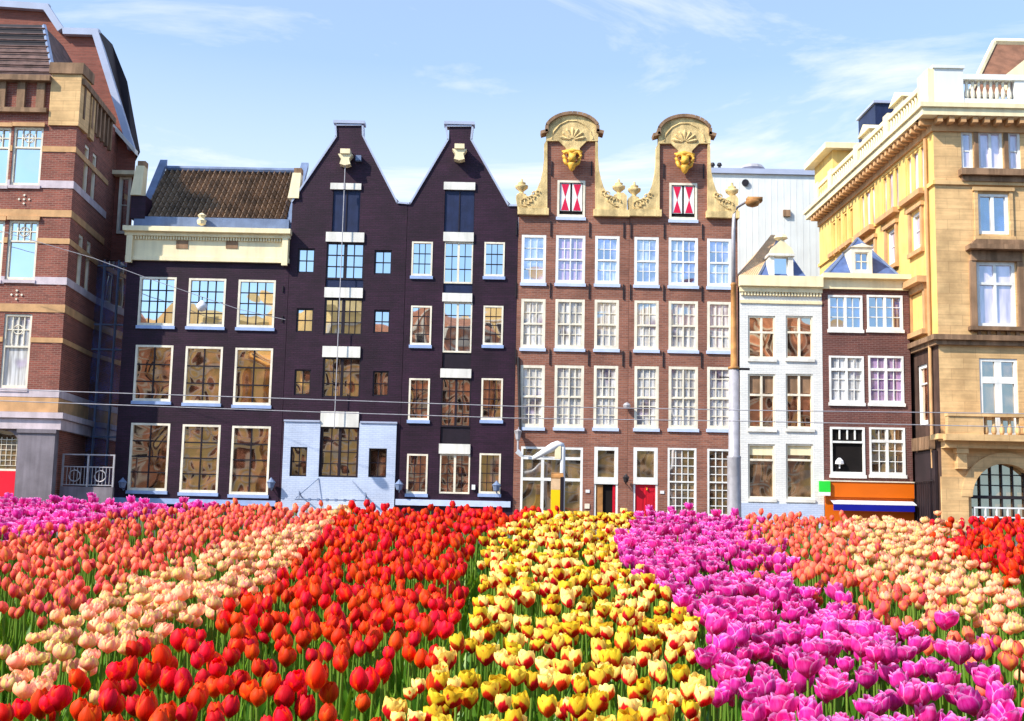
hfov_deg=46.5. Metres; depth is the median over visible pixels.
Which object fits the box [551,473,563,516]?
ticket pillar
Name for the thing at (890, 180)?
window
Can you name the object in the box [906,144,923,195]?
window
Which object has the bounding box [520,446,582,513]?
shop window
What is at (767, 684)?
magenta tulip
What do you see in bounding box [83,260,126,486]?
glass infill
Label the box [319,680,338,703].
red tulip
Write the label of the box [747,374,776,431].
window
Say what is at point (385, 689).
red tulip
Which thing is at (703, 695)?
yellow tulip
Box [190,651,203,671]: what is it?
red tulip
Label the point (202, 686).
red tulip
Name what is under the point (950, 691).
magenta tulip
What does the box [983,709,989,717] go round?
magenta tulip
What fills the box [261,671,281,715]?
red tulip
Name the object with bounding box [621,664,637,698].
yellow tulip
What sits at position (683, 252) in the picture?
window
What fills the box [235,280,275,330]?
window
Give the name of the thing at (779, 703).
magenta tulip
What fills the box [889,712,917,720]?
magenta tulip
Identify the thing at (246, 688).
red tulip
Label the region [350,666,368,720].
red tulip
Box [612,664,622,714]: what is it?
yellow tulip
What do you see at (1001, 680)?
salmon tulip
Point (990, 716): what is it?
magenta tulip
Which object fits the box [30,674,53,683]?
cream tulip
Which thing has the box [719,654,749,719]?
magenta tulip
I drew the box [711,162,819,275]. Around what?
clad building
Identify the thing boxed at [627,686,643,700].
yellow tulip
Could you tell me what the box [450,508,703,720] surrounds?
yellow tulip bed
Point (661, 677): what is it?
yellow tulip
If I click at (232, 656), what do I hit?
red tulip
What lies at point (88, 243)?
window
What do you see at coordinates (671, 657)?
yellow tulip
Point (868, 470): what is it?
brick house
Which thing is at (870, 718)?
magenta tulip
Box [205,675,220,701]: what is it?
red tulip
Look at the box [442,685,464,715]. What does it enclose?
yellow tulip
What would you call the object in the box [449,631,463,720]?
yellow tulip
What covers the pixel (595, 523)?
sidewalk
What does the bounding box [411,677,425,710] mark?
yellow tulip
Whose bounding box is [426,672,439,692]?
red tulip
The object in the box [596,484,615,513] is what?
doorway
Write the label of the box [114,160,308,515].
canal house
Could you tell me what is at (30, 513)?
magenta tulip bed
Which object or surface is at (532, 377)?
window
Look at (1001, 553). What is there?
red tulip bed
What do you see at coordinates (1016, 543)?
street
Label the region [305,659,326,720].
red tulip
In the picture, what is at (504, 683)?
yellow tulip
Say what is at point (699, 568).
magenta tulip bed
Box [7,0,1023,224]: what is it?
sky
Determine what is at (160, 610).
cream tulip bed
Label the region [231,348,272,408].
window
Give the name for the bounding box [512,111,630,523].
bell gable house
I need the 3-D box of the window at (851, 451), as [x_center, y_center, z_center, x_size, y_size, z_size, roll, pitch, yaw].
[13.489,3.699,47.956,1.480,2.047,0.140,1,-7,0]
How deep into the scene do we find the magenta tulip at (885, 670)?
3.82 m
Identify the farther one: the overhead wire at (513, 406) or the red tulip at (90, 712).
the overhead wire at (513, 406)
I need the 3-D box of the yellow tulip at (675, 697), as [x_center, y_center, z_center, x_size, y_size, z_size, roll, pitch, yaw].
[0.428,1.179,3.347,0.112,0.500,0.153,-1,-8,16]
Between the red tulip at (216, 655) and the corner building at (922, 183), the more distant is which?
the corner building at (922, 183)
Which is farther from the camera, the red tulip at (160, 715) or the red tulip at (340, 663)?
the red tulip at (340, 663)
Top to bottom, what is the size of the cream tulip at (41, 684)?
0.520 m
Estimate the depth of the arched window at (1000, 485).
45.57 m
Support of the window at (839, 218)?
in the corner building at (922, 183)
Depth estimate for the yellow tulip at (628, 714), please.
2.86 m
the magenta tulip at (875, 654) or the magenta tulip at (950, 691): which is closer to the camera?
the magenta tulip at (950, 691)
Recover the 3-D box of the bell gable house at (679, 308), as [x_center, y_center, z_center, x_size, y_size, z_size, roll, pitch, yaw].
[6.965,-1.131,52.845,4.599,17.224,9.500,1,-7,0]
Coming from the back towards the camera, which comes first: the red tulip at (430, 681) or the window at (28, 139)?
the window at (28, 139)
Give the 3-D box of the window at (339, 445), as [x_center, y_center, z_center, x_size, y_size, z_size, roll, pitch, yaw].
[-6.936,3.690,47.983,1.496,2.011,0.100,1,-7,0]
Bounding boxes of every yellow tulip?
[382,696,405,720]
[390,711,405,720]
[396,697,407,713]
[403,687,417,709]
[407,708,425,720]
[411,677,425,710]
[423,703,442,720]
[427,688,444,706]
[431,662,448,689]
[432,713,451,720]
[433,646,446,692]
[434,671,449,694]
[435,716,452,720]
[438,649,456,686]
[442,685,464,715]
[442,704,448,714]
[447,675,461,720]
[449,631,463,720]
[452,640,466,720]
[458,668,476,720]
[462,687,478,720]
[470,674,480,720]
[479,713,499,720]
[481,681,499,713]
[489,674,510,719]
[494,648,507,674]
[495,693,511,719]
[501,654,516,696]
[504,708,521,720]
[506,666,512,709]
[508,665,525,694]
[512,690,529,714]
[518,649,534,716]
[524,670,539,720]
[535,656,555,720]
[537,694,556,720]
[538,673,553,720]
[540,665,554,695]
[553,658,573,720]
[554,671,571,720]
[555,700,565,720]
[559,698,567,720]
[562,696,570,720]
[568,649,581,694]
[568,693,587,720]
[571,672,585,694]
[571,709,595,720]
[573,675,588,693]
[581,661,595,711]
[587,689,608,715]
[588,685,598,716]
[589,669,606,685]
[594,664,613,716]
[594,714,615,720]
[595,649,613,717]
[595,691,608,715]
[597,662,609,667]
[598,683,614,715]
[606,646,622,720]
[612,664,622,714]
[617,707,640,720]
[618,695,641,710]
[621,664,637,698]
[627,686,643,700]
[636,651,650,678]
[636,676,650,706]
[638,706,656,720]
[647,689,653,707]
[648,659,666,685]
[648,668,656,689]
[652,686,667,701]
[652,698,673,720]
[653,713,669,720]
[655,668,666,686]
[665,649,682,720]
[667,688,683,720]
[671,663,689,720]
[680,681,695,700]
[682,699,698,720]
[684,708,700,720]
[688,672,705,701]
[693,683,714,720]
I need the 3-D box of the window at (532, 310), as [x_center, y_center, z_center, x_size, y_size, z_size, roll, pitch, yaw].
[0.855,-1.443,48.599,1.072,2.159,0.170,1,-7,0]
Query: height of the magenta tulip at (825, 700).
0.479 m
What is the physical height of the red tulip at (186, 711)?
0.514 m
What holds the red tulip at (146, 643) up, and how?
on the ground
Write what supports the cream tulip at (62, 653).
on the ground
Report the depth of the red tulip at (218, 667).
3.38 m
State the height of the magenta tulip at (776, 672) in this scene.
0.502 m
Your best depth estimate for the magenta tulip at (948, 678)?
3.58 m
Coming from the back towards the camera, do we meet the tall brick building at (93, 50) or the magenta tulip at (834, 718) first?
the tall brick building at (93, 50)
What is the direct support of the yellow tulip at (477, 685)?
on the ground
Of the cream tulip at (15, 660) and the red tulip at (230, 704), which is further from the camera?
the cream tulip at (15, 660)
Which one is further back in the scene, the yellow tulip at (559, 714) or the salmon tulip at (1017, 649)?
the salmon tulip at (1017, 649)
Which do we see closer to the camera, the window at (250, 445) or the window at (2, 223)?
the window at (2, 223)
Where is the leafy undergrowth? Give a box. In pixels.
[0,531,1023,720]
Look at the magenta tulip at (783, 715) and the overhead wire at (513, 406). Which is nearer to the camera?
the magenta tulip at (783, 715)
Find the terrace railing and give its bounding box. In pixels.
[59,453,115,503]
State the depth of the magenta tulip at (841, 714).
3.23 m
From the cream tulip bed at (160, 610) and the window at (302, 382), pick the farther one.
the window at (302, 382)
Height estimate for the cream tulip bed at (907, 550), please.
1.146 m
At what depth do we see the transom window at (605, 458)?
47.93 m
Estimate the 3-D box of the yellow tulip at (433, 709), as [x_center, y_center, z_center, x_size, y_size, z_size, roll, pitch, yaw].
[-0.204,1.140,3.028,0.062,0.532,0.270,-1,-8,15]
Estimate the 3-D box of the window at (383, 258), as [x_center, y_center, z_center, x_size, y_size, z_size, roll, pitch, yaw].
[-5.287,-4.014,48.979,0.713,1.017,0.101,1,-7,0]
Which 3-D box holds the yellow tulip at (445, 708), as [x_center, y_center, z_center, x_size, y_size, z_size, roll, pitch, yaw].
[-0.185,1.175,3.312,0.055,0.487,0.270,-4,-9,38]
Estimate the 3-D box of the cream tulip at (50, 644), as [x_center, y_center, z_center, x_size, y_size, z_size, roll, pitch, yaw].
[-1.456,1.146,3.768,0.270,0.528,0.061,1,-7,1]
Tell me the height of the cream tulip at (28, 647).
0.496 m
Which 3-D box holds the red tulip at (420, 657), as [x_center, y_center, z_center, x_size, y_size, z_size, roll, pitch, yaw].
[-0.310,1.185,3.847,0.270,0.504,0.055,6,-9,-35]
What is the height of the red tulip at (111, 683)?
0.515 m
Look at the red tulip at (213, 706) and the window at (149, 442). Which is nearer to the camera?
the red tulip at (213, 706)
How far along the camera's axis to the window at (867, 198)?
55.21 m
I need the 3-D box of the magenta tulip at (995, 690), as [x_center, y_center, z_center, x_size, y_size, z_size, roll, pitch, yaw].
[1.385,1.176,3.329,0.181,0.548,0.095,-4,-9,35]
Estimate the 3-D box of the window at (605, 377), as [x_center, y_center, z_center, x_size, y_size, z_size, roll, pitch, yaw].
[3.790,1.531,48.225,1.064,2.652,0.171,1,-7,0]
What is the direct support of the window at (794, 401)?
in the white house at (780, 334)
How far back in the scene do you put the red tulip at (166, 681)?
3.44 m
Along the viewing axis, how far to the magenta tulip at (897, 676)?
3.65 m
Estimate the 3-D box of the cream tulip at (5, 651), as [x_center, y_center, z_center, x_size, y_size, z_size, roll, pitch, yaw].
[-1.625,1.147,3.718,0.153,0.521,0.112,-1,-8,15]
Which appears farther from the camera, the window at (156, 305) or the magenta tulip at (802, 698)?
the window at (156, 305)
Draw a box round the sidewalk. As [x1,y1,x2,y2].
[119,516,1016,536]
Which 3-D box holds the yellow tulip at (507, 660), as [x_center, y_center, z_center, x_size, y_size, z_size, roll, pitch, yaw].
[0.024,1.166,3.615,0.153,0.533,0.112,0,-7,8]
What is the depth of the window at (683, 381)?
48.29 m
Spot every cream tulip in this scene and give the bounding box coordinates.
[0,644,11,702]
[0,672,21,704]
[6,651,25,704]
[9,664,26,720]
[12,680,36,720]
[13,668,33,682]
[18,643,36,652]
[19,650,37,720]
[25,650,36,720]
[29,651,49,720]
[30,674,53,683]
[35,678,52,720]
[41,668,56,680]
[44,638,61,663]
[44,663,62,684]
[52,642,75,720]
[56,659,70,720]
[67,657,79,720]
[78,665,97,697]
[79,655,98,701]
[82,648,100,691]
[89,689,98,705]
[98,636,120,678]
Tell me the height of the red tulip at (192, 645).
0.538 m
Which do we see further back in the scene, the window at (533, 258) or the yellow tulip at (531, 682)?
the window at (533, 258)
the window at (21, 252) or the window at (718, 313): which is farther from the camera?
the window at (718, 313)
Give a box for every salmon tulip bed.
[0,497,331,702]
[736,508,1023,720]
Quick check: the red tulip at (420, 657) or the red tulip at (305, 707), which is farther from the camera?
the red tulip at (420, 657)
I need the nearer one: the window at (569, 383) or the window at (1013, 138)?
the window at (1013, 138)
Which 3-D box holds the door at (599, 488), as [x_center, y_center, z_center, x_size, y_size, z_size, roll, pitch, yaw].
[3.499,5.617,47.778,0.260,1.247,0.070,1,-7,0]
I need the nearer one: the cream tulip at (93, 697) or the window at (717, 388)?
the cream tulip at (93, 697)
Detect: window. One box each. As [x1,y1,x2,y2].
[0,122,12,188]
[0,216,6,282]
[0,314,31,391]
[0,429,17,470]
[3,215,39,282]
[8,122,44,188]
[76,234,82,285]
[82,144,88,191]
[84,241,89,289]
[90,153,95,198]
[116,177,131,233]
[125,423,169,493]
[131,345,173,404]
[136,277,176,328]
[177,424,220,495]
[181,346,222,406]
[185,278,225,329]
[227,426,270,497]
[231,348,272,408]
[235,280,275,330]
[290,447,306,475]
[294,369,310,394]
[296,308,313,331]
[297,248,314,272]
[320,427,358,477]
[322,357,360,397]
[323,298,362,335]
[326,242,364,279]
[368,448,386,476]
[372,371,388,395]
[373,310,389,332]
[374,250,391,274]
[405,454,427,496]
[407,378,429,423]
[409,306,431,347]
[410,241,432,278]
[439,454,469,493]
[440,378,470,427]
[442,302,471,352]
[443,242,472,283]
[478,453,500,496]
[480,378,502,423]
[482,306,503,347]
[483,242,504,279]
[518,365,544,430]
[519,299,545,351]
[520,235,545,285]
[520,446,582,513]
[553,365,583,430]
[554,235,585,286]
[554,299,584,351]
[556,180,585,220]
[592,366,618,430]
[593,300,619,351]
[594,236,619,286]
[594,447,617,481]
[633,237,659,287]
[633,300,659,352]
[633,366,659,431]
[633,447,657,481]
[667,238,698,288]
[667,301,698,353]
[667,366,698,431]
[667,448,695,516]
[668,183,697,222]
[706,238,730,289]
[706,301,730,353]
[706,367,728,432]
[707,449,727,515]
[747,316,776,361]
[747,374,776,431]
[747,444,776,501]
[785,316,814,361]
[785,374,814,431]
[785,444,815,502]
[827,295,863,332]
[828,356,865,405]
[829,427,866,477]
[832,221,834,249]
[838,216,840,245]
[843,211,846,241]
[849,206,852,237]
[855,252,868,270]
[861,185,874,229]
[866,295,904,332]
[868,356,905,406]
[869,427,906,477]
[882,165,898,212]
[889,229,894,264]
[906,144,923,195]
[913,212,919,249]
[919,364,927,425]
[961,132,972,167]
[971,464,1023,530]
[976,262,1015,326]
[978,133,1002,167]
[978,194,1008,234]
[1008,133,1020,168]
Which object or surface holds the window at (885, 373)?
in the brick house at (868, 470)
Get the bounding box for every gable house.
[279,120,407,516]
[395,121,518,516]
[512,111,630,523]
[627,114,739,523]
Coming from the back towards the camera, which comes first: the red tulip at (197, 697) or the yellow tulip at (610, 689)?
the yellow tulip at (610, 689)
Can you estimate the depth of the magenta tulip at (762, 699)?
3.25 m
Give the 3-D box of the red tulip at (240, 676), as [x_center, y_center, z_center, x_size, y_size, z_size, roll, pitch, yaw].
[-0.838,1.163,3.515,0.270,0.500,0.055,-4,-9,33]
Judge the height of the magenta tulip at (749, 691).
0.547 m
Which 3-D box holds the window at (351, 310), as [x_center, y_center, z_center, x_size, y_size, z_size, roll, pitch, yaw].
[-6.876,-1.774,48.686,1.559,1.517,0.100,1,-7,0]
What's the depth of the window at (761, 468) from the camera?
47.95 m
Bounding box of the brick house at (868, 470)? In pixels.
[819,237,916,529]
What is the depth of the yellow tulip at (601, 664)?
3.75 m
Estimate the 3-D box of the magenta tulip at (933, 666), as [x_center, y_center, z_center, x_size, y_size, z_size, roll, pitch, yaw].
[1.323,1.194,3.698,0.269,0.544,0.077,6,-9,-34]
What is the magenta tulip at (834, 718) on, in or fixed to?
on the ground
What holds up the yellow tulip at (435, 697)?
on the ground
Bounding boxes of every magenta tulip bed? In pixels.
[0,492,216,583]
[612,502,997,720]
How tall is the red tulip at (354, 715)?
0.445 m
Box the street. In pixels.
[56,518,1017,549]
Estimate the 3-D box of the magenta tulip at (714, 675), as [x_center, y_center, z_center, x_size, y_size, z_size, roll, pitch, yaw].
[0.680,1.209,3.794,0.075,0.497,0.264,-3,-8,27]
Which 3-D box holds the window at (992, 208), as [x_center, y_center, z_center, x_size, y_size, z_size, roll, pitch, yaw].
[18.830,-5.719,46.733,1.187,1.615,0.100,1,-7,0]
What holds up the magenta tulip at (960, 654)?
on the ground
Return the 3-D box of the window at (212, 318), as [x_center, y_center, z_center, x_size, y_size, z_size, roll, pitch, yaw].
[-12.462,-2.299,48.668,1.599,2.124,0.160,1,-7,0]
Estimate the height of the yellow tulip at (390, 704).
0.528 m
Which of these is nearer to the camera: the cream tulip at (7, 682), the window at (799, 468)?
the cream tulip at (7, 682)
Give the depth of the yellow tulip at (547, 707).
3.06 m
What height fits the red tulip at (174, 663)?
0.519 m
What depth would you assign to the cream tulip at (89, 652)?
3.67 m
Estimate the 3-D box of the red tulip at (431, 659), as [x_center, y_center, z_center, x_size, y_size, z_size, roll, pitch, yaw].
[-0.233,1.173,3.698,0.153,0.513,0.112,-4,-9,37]
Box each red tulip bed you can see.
[151,499,565,720]
[929,513,1023,637]
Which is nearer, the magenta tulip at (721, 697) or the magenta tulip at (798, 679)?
the magenta tulip at (721, 697)
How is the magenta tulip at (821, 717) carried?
on the ground
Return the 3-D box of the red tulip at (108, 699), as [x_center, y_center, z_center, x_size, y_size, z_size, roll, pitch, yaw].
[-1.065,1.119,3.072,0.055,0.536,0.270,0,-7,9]
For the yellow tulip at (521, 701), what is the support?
on the ground
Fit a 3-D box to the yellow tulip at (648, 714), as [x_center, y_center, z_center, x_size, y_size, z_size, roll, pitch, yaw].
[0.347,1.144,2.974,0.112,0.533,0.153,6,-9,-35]
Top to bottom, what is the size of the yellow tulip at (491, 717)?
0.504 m
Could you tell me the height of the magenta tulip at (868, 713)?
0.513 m
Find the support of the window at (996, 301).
in the corner building at (922, 183)
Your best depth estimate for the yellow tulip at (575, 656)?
3.73 m
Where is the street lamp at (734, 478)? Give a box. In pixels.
[719,197,762,516]
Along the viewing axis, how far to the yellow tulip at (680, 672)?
3.60 m
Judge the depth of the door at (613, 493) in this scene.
47.75 m
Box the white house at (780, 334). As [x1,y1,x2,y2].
[738,233,823,527]
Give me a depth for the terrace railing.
46.36 m
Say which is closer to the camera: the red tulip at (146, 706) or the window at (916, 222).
the red tulip at (146, 706)
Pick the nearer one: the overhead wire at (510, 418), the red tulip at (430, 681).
the red tulip at (430, 681)
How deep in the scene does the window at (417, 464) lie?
47.84 m
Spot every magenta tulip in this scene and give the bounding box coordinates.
[694,644,720,720]
[696,653,722,720]
[710,686,729,720]
[711,664,723,720]
[714,652,730,714]
[716,663,746,720]
[717,678,739,720]
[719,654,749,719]
[729,674,748,720]
[729,695,739,720]
[738,682,759,701]
[741,697,766,720]
[749,662,772,678]
[753,672,775,696]
[757,696,766,720]
[763,669,781,678]
[764,702,770,720]
[766,692,799,712]
[767,709,795,720]
[774,675,795,695]
[787,669,814,694]
[788,651,806,672]
[791,651,824,697]
[796,693,815,710]
[796,698,822,719]
[808,714,831,720]
[813,684,829,715]
[815,675,851,716]
[819,665,840,706]
[820,669,848,714]
[826,716,858,720]
[833,712,848,717]
[836,656,853,715]
[842,679,857,712]
[850,633,874,720]
[852,698,879,716]
[854,665,878,694]
[860,716,893,720]
[863,693,889,715]
[864,645,884,694]
[865,711,889,720]
[878,662,903,716]
[878,689,903,716]
[888,668,909,715]
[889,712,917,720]
[895,678,920,716]
[898,680,920,716]
[902,660,923,717]
[911,683,930,706]
[914,703,942,720]
[920,658,928,704]
[921,656,949,702]
[921,681,944,704]
[929,666,956,709]
[936,671,960,711]
[939,710,969,720]
[943,683,966,716]
[949,641,971,719]
[954,685,982,720]
[971,664,1000,689]
[972,696,990,719]
[981,713,1007,720]
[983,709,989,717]
[985,680,1013,704]
[990,698,1023,720]
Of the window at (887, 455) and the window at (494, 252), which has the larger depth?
the window at (494, 252)
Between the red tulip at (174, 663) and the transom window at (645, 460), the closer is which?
the red tulip at (174, 663)
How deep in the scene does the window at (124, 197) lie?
53.21 m
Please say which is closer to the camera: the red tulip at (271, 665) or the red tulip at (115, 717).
the red tulip at (115, 717)
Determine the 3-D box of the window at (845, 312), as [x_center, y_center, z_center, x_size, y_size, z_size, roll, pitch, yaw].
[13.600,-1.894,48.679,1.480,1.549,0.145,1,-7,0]
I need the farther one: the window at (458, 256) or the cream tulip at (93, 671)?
the window at (458, 256)
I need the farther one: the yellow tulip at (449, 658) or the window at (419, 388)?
the window at (419, 388)
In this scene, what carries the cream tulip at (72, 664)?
on the ground
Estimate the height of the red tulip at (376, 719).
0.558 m
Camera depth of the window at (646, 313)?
48.64 m
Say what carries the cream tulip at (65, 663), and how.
on the ground
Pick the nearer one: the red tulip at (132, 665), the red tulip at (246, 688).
the red tulip at (246, 688)
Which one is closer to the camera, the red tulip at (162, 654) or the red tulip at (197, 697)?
the red tulip at (197, 697)
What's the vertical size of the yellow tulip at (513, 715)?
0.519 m
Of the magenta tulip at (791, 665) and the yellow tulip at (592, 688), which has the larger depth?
the magenta tulip at (791, 665)
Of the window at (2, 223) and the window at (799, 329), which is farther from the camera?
the window at (799, 329)
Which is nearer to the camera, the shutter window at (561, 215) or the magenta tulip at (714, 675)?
the magenta tulip at (714, 675)
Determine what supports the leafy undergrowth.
on the ground
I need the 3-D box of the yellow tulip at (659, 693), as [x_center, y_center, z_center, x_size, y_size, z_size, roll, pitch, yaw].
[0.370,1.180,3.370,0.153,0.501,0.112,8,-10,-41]
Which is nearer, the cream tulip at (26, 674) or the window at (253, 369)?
the cream tulip at (26, 674)
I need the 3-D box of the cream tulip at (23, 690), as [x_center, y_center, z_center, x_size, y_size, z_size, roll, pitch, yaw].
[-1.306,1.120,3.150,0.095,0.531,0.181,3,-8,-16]
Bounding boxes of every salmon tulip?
[975,685,985,697]
[999,674,1003,683]
[1001,652,1017,685]
[1003,684,1016,700]
[1012,640,1023,706]
[1021,661,1023,672]
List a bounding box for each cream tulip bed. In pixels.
[0,504,350,720]
[821,510,1023,706]
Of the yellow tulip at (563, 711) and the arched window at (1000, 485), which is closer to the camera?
the yellow tulip at (563, 711)
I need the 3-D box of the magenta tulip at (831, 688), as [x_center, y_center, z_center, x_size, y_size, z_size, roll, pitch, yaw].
[0.874,1.161,3.306,0.181,0.554,0.104,5,-8,-26]
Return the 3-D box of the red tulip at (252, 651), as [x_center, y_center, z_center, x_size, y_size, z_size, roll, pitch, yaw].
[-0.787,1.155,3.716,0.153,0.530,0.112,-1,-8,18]
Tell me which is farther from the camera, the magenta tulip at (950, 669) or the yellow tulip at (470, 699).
the magenta tulip at (950, 669)
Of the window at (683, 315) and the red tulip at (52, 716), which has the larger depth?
the window at (683, 315)
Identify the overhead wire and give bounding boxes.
[0,389,1023,413]
[0,400,1023,427]
[1,231,284,319]
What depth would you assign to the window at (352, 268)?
49.01 m
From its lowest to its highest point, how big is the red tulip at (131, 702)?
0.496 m
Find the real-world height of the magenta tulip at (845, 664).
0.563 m
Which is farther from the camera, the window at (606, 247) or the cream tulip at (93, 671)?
the window at (606, 247)
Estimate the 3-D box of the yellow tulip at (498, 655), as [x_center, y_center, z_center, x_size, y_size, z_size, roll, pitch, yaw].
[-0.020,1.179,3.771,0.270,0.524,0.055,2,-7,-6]
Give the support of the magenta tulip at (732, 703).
on the ground
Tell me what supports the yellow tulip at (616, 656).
on the ground
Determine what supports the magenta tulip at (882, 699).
on the ground
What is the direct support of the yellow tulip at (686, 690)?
on the ground
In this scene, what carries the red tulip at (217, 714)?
on the ground
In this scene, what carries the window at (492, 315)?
in the gable house at (459, 341)
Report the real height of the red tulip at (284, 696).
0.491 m
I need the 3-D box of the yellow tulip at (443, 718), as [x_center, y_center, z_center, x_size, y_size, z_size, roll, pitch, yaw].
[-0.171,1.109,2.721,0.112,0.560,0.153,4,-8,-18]
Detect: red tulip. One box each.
[0,703,14,720]
[12,698,31,720]
[30,687,48,720]
[39,694,54,720]
[44,711,60,720]
[48,685,72,720]
[68,668,85,698]
[70,697,88,720]
[72,676,90,696]
[78,703,101,720]
[98,688,119,720]
[99,678,121,716]
[105,713,123,720]
[106,661,126,715]
[110,694,125,714]
[119,677,136,720]
[122,655,137,719]
[125,640,142,717]
[126,694,139,720]
[128,637,151,720]
[135,689,157,720]
[138,658,160,690]
[140,678,159,691]
[148,707,169,720]
[152,643,171,703]
[158,700,177,720]
[159,666,176,702]
[169,656,177,701]
[174,667,192,702]
[174,677,188,705]
[176,701,197,720]
[185,637,199,689]
[187,687,206,720]
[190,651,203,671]
[190,681,208,698]
[194,668,210,720]
[197,640,214,720]
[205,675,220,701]
[205,707,224,720]
[206,651,224,700]
[207,701,223,713]
[209,656,227,702]
[217,674,235,717]
[221,694,239,720]
[222,646,244,720]
[230,669,246,720]
[236,670,250,720]
[239,679,258,720]
[245,643,259,720]
[250,686,266,720]
[251,658,264,720]
[260,715,272,720]
[261,658,276,706]
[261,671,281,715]
[272,704,292,720]
[274,685,294,707]
[278,646,296,720]
[280,679,286,685]
[286,669,305,720]
[294,693,315,720]
[297,685,307,720]
[305,648,317,720]
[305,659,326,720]
[318,664,328,720]
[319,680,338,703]
[319,702,336,720]
[333,641,349,709]
[333,652,347,719]
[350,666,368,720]
[351,670,364,720]
[355,693,370,720]
[365,666,379,720]
[370,717,381,720]
[372,676,388,720]
[375,657,392,718]
[376,660,386,720]
[414,648,427,710]
[425,653,438,706]
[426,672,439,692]
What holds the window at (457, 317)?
in the gable house at (459, 341)
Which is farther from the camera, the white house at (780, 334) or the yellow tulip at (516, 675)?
the white house at (780, 334)
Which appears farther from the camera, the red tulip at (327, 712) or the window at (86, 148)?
the window at (86, 148)
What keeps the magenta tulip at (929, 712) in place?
on the ground
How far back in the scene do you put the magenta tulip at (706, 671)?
3.80 m
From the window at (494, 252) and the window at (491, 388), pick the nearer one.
the window at (491, 388)
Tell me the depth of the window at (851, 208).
57.66 m
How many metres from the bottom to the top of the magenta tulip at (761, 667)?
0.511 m
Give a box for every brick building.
[0,0,139,260]
[0,24,117,503]
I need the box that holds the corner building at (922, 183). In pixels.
[803,38,1023,531]
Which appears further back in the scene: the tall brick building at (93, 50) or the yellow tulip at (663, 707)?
the tall brick building at (93, 50)
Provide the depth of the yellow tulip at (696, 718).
3.11 m
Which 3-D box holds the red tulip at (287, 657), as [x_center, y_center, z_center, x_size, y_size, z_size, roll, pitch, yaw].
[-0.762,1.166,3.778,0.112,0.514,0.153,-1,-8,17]
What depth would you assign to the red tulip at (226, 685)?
3.19 m
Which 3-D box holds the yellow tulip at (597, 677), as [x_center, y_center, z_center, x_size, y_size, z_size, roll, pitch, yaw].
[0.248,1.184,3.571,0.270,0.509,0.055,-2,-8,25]
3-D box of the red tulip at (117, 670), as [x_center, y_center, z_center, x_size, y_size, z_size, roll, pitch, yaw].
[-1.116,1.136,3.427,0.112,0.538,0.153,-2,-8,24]
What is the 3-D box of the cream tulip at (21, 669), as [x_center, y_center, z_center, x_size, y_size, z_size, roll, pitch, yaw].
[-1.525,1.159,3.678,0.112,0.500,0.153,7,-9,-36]
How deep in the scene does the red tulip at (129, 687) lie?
3.49 m
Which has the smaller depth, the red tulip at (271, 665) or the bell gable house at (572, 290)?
the red tulip at (271, 665)
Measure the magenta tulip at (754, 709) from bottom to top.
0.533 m
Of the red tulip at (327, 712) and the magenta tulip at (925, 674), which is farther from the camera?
the magenta tulip at (925, 674)
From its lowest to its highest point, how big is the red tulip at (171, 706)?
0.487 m
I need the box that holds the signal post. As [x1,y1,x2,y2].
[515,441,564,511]
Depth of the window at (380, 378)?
48.36 m
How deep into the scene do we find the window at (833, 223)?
60.48 m
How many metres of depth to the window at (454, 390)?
48.25 m
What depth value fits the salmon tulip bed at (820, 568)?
6.01 m
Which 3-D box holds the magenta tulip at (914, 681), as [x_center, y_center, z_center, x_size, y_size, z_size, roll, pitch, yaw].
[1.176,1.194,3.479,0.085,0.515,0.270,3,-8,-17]
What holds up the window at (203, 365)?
in the canal house at (223, 235)
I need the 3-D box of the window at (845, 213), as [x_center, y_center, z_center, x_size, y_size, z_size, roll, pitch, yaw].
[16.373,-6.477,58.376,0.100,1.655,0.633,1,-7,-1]
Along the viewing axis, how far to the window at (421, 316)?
48.61 m
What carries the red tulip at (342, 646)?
on the ground
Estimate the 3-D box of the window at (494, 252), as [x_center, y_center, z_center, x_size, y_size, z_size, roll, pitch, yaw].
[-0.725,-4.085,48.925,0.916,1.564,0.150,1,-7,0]
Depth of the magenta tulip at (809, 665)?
3.60 m
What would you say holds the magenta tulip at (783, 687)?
on the ground
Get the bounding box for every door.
[596,485,602,515]
[612,485,614,512]
[635,484,654,516]
[979,358,1018,434]
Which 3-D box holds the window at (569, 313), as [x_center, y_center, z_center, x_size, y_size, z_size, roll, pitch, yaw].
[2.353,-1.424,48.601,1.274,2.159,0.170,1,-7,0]
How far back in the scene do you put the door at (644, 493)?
47.77 m
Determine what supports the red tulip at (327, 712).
on the ground
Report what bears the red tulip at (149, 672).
on the ground
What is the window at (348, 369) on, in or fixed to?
in the gable house at (346, 306)
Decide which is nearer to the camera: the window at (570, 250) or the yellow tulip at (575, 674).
the yellow tulip at (575, 674)
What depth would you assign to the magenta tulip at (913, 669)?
3.71 m
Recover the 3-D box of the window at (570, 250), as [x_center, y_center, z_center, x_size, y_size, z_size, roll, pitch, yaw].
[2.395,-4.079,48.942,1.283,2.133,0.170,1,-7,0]
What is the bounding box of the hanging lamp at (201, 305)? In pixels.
[196,297,206,311]
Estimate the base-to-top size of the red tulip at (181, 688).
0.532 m
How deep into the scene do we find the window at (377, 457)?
47.96 m
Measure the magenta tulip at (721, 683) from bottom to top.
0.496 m
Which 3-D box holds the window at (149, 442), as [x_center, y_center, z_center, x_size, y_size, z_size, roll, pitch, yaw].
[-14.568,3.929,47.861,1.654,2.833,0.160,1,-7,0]
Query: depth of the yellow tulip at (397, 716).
3.08 m
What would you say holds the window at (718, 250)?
in the bell gable house at (679, 308)
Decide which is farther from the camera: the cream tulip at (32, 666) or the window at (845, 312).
the window at (845, 312)
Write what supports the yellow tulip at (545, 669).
on the ground

